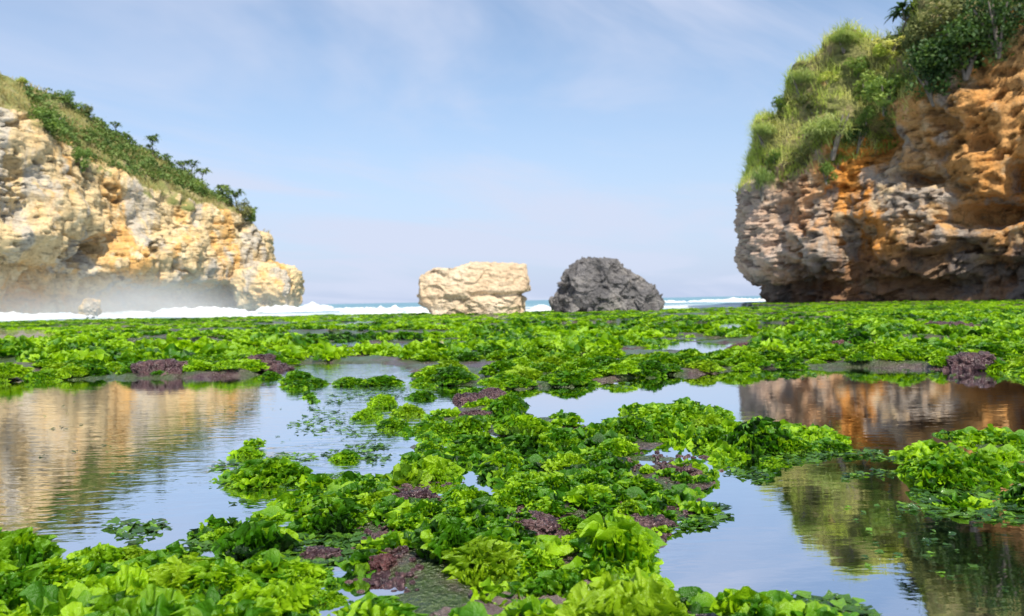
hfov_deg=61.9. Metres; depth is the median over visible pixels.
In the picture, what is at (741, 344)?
reef rock
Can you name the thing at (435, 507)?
sea lettuce
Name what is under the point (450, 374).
sea lettuce
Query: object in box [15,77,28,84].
bush
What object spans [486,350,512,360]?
sea lettuce
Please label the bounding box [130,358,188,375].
reef rock
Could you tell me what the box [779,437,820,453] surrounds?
sea lettuce
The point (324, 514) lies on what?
sea lettuce
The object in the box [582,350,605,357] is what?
sea lettuce
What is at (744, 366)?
sea lettuce
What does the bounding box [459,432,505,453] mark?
sea lettuce
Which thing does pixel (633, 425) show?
sea lettuce
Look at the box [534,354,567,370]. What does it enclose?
sea lettuce
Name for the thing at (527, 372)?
sea lettuce
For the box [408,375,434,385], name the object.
sea lettuce
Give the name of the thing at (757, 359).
sea lettuce
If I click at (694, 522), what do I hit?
sea lettuce
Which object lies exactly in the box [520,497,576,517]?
sea lettuce
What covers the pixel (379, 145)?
sky
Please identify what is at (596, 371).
sea lettuce
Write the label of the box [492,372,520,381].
sea lettuce
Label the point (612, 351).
sea lettuce
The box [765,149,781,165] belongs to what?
bush
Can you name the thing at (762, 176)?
bush
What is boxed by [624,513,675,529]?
reef rock
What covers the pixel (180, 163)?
pandanus tree
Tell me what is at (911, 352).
sea lettuce
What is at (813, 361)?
sea lettuce
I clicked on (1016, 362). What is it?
sea lettuce
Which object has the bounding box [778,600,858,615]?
sea lettuce
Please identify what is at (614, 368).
sea lettuce
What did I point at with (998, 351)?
sea lettuce
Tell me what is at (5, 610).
sea lettuce
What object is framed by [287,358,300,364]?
sea lettuce
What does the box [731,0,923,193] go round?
cliff grass
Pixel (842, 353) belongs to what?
sea lettuce
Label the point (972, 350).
sea lettuce
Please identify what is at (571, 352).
sea lettuce
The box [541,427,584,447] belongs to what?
sea lettuce
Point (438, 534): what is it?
sea lettuce
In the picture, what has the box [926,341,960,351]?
sea lettuce
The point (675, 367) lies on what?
sea lettuce
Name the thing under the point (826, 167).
bush
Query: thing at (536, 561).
sea lettuce
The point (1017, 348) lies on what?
sea lettuce
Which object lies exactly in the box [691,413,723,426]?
sea lettuce
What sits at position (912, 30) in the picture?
bush
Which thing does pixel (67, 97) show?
bush
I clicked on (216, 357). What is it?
sea lettuce
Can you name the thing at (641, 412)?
sea lettuce
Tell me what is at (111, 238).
cliff
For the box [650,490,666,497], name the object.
sea lettuce
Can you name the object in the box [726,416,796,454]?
sea lettuce
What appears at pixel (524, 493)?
sea lettuce
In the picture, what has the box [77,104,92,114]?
bush
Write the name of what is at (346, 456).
sea lettuce
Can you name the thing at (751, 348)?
sea lettuce
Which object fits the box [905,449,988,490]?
sea lettuce
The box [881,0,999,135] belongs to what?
creeper thicket
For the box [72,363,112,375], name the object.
sea lettuce
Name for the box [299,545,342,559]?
reef rock
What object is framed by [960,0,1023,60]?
bush
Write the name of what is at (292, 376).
sea lettuce
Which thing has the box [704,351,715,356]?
sea lettuce
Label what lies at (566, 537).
sea lettuce
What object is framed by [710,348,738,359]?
sea lettuce
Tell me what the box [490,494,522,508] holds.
sea lettuce
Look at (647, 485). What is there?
sea lettuce
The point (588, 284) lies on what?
boulder
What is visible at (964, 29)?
bush
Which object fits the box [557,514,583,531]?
sea lettuce
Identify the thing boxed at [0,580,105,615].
sea lettuce
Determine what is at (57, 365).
sea lettuce
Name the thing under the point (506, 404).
sea lettuce
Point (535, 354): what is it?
sea lettuce
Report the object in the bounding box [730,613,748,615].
sea lettuce
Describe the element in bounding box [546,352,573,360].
sea lettuce
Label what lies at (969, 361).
reef rock
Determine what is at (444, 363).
sea lettuce
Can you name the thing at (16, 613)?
sea lettuce
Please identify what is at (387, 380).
sea lettuce
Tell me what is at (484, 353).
sea lettuce
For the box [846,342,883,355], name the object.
sea lettuce
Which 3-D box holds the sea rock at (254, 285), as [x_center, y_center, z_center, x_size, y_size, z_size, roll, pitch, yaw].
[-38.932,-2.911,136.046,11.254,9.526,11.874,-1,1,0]
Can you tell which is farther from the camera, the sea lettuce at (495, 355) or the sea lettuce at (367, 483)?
the sea lettuce at (495, 355)
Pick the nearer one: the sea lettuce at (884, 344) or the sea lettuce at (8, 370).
the sea lettuce at (8, 370)
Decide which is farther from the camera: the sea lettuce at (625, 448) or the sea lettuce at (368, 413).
the sea lettuce at (368, 413)
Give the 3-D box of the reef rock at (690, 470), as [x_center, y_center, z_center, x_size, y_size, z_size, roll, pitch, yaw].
[0.560,0.562,2.914,0.194,0.057,0.156,-1,1,-11]
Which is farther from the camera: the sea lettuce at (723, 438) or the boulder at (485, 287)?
the boulder at (485, 287)
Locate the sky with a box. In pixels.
[0,0,912,304]
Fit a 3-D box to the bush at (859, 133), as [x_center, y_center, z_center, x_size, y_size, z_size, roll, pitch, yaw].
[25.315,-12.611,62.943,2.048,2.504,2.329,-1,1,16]
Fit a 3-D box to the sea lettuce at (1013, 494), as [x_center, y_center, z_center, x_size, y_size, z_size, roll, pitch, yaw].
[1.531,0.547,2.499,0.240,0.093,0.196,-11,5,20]
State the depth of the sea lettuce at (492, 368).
6.85 m
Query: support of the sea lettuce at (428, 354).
on the ground at (438, 588)
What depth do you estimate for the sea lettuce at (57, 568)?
1.95 m
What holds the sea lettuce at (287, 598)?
on the water
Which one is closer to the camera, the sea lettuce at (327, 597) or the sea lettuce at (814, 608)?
the sea lettuce at (814, 608)
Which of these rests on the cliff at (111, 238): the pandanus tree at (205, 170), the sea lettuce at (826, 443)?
the pandanus tree at (205, 170)
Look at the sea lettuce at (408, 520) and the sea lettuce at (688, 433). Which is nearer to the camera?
the sea lettuce at (408, 520)
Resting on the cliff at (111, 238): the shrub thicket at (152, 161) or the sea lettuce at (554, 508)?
the shrub thicket at (152, 161)
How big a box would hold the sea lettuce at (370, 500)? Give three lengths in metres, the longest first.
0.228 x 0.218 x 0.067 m
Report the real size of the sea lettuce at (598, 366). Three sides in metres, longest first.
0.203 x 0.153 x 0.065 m
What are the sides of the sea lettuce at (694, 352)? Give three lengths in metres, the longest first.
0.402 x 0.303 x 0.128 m
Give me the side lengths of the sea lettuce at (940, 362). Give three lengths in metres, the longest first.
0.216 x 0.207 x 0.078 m
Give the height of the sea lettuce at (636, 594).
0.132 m
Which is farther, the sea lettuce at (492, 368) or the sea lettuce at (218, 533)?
the sea lettuce at (492, 368)
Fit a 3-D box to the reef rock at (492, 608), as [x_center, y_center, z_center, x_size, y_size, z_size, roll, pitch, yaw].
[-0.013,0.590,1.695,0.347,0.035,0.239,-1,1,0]
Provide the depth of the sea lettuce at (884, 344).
8.10 m
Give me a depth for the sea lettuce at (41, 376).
7.40 m
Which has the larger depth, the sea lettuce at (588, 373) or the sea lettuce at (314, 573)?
the sea lettuce at (588, 373)
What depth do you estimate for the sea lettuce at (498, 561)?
1.90 m
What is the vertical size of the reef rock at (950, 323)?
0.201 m
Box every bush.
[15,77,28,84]
[26,106,68,133]
[56,89,75,104]
[70,146,92,172]
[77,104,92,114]
[191,179,205,190]
[215,185,231,200]
[233,198,253,219]
[245,207,255,223]
[743,161,780,201]
[746,120,781,147]
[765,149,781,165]
[771,95,786,112]
[781,66,822,96]
[786,107,873,160]
[795,146,814,167]
[797,91,819,113]
[817,70,841,84]
[818,161,837,184]
[824,27,862,53]
[841,119,869,152]
[843,55,870,77]
[852,70,878,103]
[854,105,876,125]
[860,73,907,115]
[872,35,904,57]
[900,11,937,53]
[903,24,964,106]
[919,0,971,36]
[922,9,1015,80]
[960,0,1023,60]
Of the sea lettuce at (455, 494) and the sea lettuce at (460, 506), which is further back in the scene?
the sea lettuce at (455, 494)
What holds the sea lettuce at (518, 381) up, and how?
on the ground at (438, 588)
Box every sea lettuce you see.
[0,362,33,382]
[0,527,66,571]
[0,551,18,572]
[0,569,47,610]
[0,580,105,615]
[0,600,12,615]
[8,611,44,615]
[20,370,62,381]
[25,556,88,585]
[30,359,58,367]
[40,362,80,370]
[55,365,88,378]
[57,363,81,369]
[58,584,199,615]
[62,359,84,363]
[64,565,154,598]
[66,542,128,566]
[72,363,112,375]
[82,358,104,364]
[103,361,126,367]
[106,366,116,372]
[115,361,137,374]
[121,545,153,560]
[126,552,218,599]
[149,370,168,375]
[169,597,278,615]
[171,586,229,606]
[181,556,265,599]
[182,359,212,372]
[186,355,210,361]
[198,526,233,541]
[209,352,232,360]
[210,519,303,561]
[211,359,241,370]
[212,468,229,480]
[217,579,277,604]
[221,457,312,489]
[233,354,249,360]
[235,358,269,371]
[254,580,319,615]
[258,370,282,378]
[267,560,334,585]
[273,352,288,362]
[277,369,316,384]
[284,380,313,389]
[286,495,368,534]
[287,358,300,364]
[305,376,328,385]
[311,590,348,604]
[327,449,360,462]
[327,595,427,615]
[331,376,362,386]
[349,407,383,420]
[350,490,399,514]
[351,478,399,494]
[359,374,405,385]
[366,393,397,407]
[375,417,411,430]
[379,463,434,486]
[388,512,429,530]
[389,402,424,416]
[404,390,437,399]
[406,497,448,517]
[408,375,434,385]
[410,382,437,387]
[410,454,465,483]
[410,512,478,564]
[411,348,447,361]
[413,365,444,379]
[414,441,446,453]
[426,420,457,434]
[430,364,477,385]
[432,359,469,371]
[435,535,526,590]
[440,483,491,505]
[442,499,483,517]
[443,444,476,456]
[451,351,481,361]
[452,415,491,432]
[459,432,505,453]
[476,349,493,356]
[476,376,505,388]
[478,359,515,376]
[478,449,523,469]
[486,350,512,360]
[486,392,529,418]
[489,481,543,505]
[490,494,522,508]
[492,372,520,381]
[493,412,549,435]
[499,429,563,457]
[502,348,519,353]
[503,354,519,360]
[503,377,537,387]
[503,469,547,483]
[505,364,543,380]
[505,511,536,520]
[510,357,537,367]
[514,347,550,355]
[515,548,564,577]
[519,346,549,360]
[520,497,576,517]
[524,570,581,596]
[526,471,579,489]
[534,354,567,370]
[534,362,558,372]
[535,373,555,380]
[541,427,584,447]
[541,453,588,472]
[545,370,599,385]
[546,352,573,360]
[551,362,579,372]
[555,567,691,615]
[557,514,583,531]
[560,535,579,550]
[561,349,582,356]
[566,357,600,368]
[568,509,667,566]
[570,469,613,485]
[570,482,619,504]
[572,368,602,377]
[572,427,604,437]
[579,449,616,462]
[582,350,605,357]
[585,504,613,517]
[588,364,603,369]
[591,355,614,362]
[592,345,625,358]
[592,369,607,376]
[596,437,639,456]
[598,359,622,365]
[598,362,641,375]
[606,414,660,438]
[614,499,642,514]
[615,474,662,493]
[620,359,639,365]
[625,353,650,360]
[626,356,649,361]
[627,359,670,377]
[631,406,662,417]
[643,413,685,434]
[647,351,680,364]
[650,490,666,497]
[660,421,697,443]
[665,363,683,371]
[666,403,703,418]
[672,353,694,364]
[675,348,704,355]
[679,355,707,367]
[680,517,709,529]
[684,359,725,372]
[687,424,725,447]
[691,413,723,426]
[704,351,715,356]
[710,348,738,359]
[712,360,729,365]
[713,434,727,442]
[722,350,774,366]
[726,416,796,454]
[730,362,760,371]
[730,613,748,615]
[744,344,764,351]
[753,345,785,352]
[758,349,786,363]
[759,456,787,465]
[773,358,810,369]
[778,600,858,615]
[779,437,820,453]
[785,355,804,362]
[787,350,795,356]
[793,343,836,355]
[798,350,824,359]
[805,359,827,363]
[811,353,841,360]
[811,436,853,451]
[832,350,850,357]
[844,352,872,361]
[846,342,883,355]
[873,351,904,360]
[875,338,900,350]
[888,343,926,360]
[893,457,922,476]
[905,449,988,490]
[911,342,927,347]
[919,344,946,350]
[924,349,954,360]
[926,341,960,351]
[928,357,948,366]
[932,492,981,510]
[954,449,1015,483]
[958,345,973,351]
[961,338,1002,347]
[961,349,983,352]
[967,341,1013,357]
[980,357,1008,370]
[997,356,1023,370]
[999,482,1023,505]
[1002,354,1020,360]
[1004,366,1023,376]
[1007,340,1023,355]
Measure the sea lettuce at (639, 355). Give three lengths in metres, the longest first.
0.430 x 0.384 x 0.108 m
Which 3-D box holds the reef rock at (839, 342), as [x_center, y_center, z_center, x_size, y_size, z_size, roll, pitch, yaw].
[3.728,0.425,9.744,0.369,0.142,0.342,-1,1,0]
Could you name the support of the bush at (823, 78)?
on the cliff at (930, 207)
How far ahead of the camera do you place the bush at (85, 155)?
110.38 m
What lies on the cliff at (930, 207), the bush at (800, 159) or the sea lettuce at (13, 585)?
the bush at (800, 159)
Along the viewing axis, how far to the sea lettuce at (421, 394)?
5.48 m
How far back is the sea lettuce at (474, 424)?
4.06 m
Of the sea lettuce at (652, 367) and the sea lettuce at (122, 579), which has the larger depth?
the sea lettuce at (652, 367)
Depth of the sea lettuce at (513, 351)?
8.75 m
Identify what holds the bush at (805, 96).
on the cliff at (930, 207)
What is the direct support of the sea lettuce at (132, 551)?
on the ground at (438, 588)
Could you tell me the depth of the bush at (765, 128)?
67.21 m
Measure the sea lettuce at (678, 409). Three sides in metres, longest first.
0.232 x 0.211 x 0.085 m
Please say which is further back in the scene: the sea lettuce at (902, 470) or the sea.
the sea
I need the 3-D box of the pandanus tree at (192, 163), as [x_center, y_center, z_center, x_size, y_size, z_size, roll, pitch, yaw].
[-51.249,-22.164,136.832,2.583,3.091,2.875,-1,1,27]
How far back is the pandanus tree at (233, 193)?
136.66 m
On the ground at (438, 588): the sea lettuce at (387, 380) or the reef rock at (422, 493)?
the reef rock at (422, 493)
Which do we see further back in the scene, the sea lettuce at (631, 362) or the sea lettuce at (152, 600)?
the sea lettuce at (631, 362)
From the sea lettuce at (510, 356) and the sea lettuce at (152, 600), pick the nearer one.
the sea lettuce at (152, 600)
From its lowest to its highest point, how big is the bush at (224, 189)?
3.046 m
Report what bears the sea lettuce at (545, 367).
on the ground at (438, 588)
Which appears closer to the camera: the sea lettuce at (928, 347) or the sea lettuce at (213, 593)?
the sea lettuce at (213, 593)
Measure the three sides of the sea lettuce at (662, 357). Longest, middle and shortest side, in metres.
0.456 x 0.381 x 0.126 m
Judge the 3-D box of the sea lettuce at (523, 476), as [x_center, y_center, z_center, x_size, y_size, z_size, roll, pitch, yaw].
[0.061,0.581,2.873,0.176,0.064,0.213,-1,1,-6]
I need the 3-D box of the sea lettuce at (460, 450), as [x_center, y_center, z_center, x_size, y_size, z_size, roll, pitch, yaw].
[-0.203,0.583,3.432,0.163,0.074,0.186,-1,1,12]
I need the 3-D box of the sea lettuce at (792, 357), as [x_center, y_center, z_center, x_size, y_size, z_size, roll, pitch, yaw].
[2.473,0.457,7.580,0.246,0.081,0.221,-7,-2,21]
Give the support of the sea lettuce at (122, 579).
on the ground at (438, 588)
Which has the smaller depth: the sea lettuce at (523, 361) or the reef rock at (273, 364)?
the sea lettuce at (523, 361)
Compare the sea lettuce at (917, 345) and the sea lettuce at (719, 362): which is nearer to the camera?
the sea lettuce at (719, 362)
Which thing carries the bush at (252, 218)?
on the cliff at (111, 238)
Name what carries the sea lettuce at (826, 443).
on the water
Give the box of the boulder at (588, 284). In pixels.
[549,257,664,312]
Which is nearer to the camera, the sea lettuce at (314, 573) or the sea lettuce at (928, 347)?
the sea lettuce at (314, 573)
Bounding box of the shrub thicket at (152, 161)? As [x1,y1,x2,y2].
[22,84,234,205]
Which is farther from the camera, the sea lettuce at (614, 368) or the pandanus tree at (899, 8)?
the pandanus tree at (899, 8)
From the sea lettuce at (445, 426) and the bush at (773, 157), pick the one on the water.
the sea lettuce at (445, 426)
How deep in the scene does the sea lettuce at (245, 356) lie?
8.23 m
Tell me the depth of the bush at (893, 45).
62.05 m
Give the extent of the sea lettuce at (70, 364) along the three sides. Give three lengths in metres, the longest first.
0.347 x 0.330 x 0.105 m
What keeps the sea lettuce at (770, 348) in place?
on the ground at (438, 588)
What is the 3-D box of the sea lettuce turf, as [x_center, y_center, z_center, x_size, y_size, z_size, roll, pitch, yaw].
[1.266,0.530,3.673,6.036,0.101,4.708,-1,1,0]
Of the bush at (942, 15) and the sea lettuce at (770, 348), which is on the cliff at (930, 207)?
the bush at (942, 15)
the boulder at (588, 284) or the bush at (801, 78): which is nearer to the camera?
the boulder at (588, 284)
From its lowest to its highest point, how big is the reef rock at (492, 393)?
0.102 m
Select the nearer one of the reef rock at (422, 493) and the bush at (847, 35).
the reef rock at (422, 493)
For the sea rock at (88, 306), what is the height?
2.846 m
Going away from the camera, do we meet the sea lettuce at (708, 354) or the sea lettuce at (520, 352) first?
the sea lettuce at (708, 354)
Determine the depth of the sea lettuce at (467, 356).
8.29 m
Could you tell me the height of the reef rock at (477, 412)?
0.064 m
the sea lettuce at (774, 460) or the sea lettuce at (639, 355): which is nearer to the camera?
the sea lettuce at (774, 460)
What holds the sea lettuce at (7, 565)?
on the ground at (438, 588)
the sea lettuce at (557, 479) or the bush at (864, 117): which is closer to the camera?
the sea lettuce at (557, 479)
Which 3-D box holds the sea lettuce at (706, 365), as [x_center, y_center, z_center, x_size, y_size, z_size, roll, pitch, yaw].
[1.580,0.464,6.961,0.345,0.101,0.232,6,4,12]
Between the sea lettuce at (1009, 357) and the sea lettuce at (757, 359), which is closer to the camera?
the sea lettuce at (1009, 357)
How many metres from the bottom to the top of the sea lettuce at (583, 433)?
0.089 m
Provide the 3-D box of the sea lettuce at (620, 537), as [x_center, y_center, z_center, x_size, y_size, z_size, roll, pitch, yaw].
[0.229,0.532,1.954,0.217,0.138,0.213,-5,2,28]
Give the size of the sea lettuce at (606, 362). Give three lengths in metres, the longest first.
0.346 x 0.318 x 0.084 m
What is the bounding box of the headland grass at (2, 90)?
[0,76,270,231]
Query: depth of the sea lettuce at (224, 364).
7.54 m
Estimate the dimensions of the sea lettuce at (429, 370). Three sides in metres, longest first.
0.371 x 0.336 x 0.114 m
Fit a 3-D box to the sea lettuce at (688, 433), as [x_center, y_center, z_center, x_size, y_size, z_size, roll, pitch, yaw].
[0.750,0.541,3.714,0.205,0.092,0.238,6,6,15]
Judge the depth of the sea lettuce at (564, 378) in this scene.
6.09 m
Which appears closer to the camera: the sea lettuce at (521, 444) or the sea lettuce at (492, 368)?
the sea lettuce at (521, 444)
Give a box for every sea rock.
[78,298,101,315]
[229,259,304,311]
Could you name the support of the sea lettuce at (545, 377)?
on the ground at (438, 588)
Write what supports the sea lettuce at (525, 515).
on the ground at (438, 588)
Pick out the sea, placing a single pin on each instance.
(529, 304)
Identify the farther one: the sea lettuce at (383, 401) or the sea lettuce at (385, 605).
the sea lettuce at (383, 401)
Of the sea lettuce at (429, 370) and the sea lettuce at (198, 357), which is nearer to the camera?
the sea lettuce at (429, 370)
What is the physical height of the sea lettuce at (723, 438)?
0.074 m
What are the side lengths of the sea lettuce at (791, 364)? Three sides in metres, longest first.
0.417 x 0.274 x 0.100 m
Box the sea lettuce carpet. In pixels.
[0,299,1023,363]
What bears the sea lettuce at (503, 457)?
on the ground at (438, 588)
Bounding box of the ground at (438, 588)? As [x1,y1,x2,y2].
[0,300,1023,615]
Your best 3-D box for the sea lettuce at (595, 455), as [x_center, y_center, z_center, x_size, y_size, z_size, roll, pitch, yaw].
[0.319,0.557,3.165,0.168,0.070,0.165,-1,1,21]
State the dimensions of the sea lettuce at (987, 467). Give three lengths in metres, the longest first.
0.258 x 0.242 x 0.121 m
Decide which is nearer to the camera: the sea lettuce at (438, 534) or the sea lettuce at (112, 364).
the sea lettuce at (438, 534)
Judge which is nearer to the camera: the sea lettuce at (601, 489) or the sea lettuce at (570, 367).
the sea lettuce at (601, 489)
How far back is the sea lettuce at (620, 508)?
2.38 m
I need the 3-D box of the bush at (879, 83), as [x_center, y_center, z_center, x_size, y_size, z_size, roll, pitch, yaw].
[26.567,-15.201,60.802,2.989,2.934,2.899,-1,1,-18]
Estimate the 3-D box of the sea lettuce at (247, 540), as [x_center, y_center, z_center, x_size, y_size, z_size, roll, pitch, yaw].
[-0.638,0.581,2.128,0.204,0.118,0.222,-9,2,-40]
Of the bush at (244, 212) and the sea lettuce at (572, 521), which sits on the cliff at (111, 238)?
the bush at (244, 212)
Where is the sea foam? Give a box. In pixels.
[0,297,764,320]
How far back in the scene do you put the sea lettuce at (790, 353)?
8.21 m
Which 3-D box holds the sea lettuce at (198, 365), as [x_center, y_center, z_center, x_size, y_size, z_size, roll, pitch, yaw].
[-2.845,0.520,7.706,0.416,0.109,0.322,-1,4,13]
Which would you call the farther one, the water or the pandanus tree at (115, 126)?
the pandanus tree at (115, 126)
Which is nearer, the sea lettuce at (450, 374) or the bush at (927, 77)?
the sea lettuce at (450, 374)
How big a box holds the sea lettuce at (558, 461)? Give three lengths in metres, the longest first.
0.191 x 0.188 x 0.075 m
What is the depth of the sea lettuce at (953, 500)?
2.46 m
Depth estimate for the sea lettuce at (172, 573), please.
1.83 m
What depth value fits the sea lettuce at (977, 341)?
8.62 m
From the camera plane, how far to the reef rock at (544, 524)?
2.20 m
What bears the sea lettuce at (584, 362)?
on the ground at (438, 588)
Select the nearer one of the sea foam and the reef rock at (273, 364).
the reef rock at (273, 364)
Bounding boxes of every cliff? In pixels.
[0,73,275,313]
[733,0,1023,302]
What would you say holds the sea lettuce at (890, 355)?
on the ground at (438, 588)
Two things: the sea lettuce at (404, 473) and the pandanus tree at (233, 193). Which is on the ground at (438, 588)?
the sea lettuce at (404, 473)
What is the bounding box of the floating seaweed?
[39,361,1023,615]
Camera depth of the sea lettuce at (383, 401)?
5.07 m
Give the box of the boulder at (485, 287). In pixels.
[416,261,530,314]
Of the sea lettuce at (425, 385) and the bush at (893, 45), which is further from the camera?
the bush at (893, 45)
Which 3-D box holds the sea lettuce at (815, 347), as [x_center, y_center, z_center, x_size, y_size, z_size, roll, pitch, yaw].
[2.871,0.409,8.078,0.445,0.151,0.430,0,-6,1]
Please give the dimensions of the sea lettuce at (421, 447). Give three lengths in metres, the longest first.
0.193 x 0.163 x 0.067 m
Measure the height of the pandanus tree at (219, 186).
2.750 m
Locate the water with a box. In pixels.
[0,305,1023,615]
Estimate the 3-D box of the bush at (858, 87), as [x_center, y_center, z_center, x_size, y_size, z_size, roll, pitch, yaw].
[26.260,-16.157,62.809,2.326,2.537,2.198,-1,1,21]
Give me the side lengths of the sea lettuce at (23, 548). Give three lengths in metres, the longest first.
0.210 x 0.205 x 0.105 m
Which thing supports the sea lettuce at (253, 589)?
on the water
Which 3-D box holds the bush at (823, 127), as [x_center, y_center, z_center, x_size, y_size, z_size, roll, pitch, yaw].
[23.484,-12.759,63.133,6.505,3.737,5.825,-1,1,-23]
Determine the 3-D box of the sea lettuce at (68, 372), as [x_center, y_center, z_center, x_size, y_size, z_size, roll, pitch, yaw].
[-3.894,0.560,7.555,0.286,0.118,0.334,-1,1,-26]
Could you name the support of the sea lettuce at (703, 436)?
on the water
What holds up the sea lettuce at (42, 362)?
on the ground at (438, 588)
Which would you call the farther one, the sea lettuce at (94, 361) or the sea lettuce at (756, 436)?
the sea lettuce at (94, 361)
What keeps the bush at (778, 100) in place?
on the cliff at (930, 207)
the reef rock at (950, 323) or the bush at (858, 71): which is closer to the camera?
the reef rock at (950, 323)
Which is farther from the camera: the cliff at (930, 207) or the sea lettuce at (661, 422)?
the cliff at (930, 207)
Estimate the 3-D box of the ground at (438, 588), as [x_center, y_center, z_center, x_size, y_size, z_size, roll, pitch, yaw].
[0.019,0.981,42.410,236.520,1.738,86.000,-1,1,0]
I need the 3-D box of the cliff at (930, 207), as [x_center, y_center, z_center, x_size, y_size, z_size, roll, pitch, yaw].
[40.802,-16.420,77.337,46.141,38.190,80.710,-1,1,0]
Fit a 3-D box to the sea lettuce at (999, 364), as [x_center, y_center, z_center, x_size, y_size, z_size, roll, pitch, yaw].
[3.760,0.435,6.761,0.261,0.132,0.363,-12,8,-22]
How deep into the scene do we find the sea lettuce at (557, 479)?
2.62 m
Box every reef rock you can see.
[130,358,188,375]
[239,353,294,371]
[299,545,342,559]
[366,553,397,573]
[392,487,441,500]
[429,590,565,615]
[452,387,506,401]
[458,409,491,416]
[506,510,564,535]
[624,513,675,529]
[654,462,703,476]
[726,341,748,348]
[831,339,851,344]
[924,321,980,326]
[931,350,1003,370]
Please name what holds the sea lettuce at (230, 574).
on the ground at (438, 588)
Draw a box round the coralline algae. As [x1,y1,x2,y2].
[342,448,723,592]
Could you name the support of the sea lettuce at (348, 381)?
on the ground at (438, 588)
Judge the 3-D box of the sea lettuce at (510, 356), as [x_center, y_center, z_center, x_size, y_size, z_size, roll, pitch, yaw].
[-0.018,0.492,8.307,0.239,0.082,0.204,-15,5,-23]
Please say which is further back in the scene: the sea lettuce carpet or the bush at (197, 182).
the bush at (197, 182)
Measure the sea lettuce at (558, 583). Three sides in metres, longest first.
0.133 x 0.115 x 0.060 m
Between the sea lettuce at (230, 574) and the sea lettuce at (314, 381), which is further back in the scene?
the sea lettuce at (314, 381)
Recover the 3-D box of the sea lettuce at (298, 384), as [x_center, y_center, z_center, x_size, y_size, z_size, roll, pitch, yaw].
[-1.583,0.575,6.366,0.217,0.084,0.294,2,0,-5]
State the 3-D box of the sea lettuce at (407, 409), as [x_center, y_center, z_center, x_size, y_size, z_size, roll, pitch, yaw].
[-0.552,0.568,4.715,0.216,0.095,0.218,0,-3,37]
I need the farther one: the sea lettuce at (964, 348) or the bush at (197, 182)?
the bush at (197, 182)
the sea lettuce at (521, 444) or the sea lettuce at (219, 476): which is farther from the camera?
the sea lettuce at (521, 444)
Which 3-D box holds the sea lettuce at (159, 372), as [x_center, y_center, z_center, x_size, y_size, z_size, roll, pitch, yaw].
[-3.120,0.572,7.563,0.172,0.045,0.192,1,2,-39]
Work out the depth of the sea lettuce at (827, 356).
7.51 m
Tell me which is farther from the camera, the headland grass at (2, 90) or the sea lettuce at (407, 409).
the headland grass at (2, 90)
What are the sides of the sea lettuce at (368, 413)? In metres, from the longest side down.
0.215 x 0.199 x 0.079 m
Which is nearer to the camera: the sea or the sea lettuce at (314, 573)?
the sea lettuce at (314, 573)
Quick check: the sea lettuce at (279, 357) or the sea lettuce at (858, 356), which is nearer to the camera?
the sea lettuce at (858, 356)
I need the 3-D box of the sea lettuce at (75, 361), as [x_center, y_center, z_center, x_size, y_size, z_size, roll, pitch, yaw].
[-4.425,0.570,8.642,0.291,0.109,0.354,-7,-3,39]
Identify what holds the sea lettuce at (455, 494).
on the ground at (438, 588)
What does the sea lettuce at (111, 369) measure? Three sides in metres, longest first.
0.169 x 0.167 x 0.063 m
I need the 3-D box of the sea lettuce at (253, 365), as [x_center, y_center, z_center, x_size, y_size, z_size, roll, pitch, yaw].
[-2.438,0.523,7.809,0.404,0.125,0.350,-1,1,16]
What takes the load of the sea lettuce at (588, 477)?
on the ground at (438, 588)
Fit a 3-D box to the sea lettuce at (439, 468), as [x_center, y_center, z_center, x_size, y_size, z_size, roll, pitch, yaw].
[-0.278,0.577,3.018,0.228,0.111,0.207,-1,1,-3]
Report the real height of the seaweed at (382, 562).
0.059 m
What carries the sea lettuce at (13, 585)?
on the ground at (438, 588)
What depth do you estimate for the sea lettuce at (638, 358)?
7.43 m
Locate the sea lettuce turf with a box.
[12,387,1023,615]
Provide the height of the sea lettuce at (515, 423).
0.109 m
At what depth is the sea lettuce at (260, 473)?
2.95 m
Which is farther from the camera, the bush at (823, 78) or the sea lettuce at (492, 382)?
the bush at (823, 78)
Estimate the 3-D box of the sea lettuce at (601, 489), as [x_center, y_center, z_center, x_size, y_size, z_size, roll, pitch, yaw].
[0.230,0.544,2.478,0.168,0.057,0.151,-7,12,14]
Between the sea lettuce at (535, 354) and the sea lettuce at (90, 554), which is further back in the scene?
the sea lettuce at (535, 354)
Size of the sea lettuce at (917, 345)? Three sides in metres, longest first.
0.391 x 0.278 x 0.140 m
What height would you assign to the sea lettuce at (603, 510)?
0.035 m
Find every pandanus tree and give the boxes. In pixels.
[109,121,121,130]
[142,133,161,154]
[175,160,189,170]
[184,159,199,173]
[195,167,211,181]
[214,184,231,192]
[226,189,245,209]
[884,1,919,37]
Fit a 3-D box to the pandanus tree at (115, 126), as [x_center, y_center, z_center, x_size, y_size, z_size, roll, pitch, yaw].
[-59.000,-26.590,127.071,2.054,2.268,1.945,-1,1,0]
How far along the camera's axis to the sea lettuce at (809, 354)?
7.80 m
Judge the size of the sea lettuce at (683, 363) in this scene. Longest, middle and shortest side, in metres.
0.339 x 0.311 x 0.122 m
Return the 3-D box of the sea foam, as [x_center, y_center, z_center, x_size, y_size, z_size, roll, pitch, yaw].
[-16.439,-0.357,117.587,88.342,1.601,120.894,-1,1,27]
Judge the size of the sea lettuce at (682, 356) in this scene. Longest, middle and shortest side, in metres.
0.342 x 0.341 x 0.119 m
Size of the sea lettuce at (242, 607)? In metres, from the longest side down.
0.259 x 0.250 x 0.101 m
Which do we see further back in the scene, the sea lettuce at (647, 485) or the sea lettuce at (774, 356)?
the sea lettuce at (774, 356)
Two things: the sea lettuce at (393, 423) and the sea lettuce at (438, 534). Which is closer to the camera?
the sea lettuce at (438, 534)
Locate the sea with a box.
[0,296,765,321]
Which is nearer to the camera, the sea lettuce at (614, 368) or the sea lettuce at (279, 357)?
the sea lettuce at (614, 368)

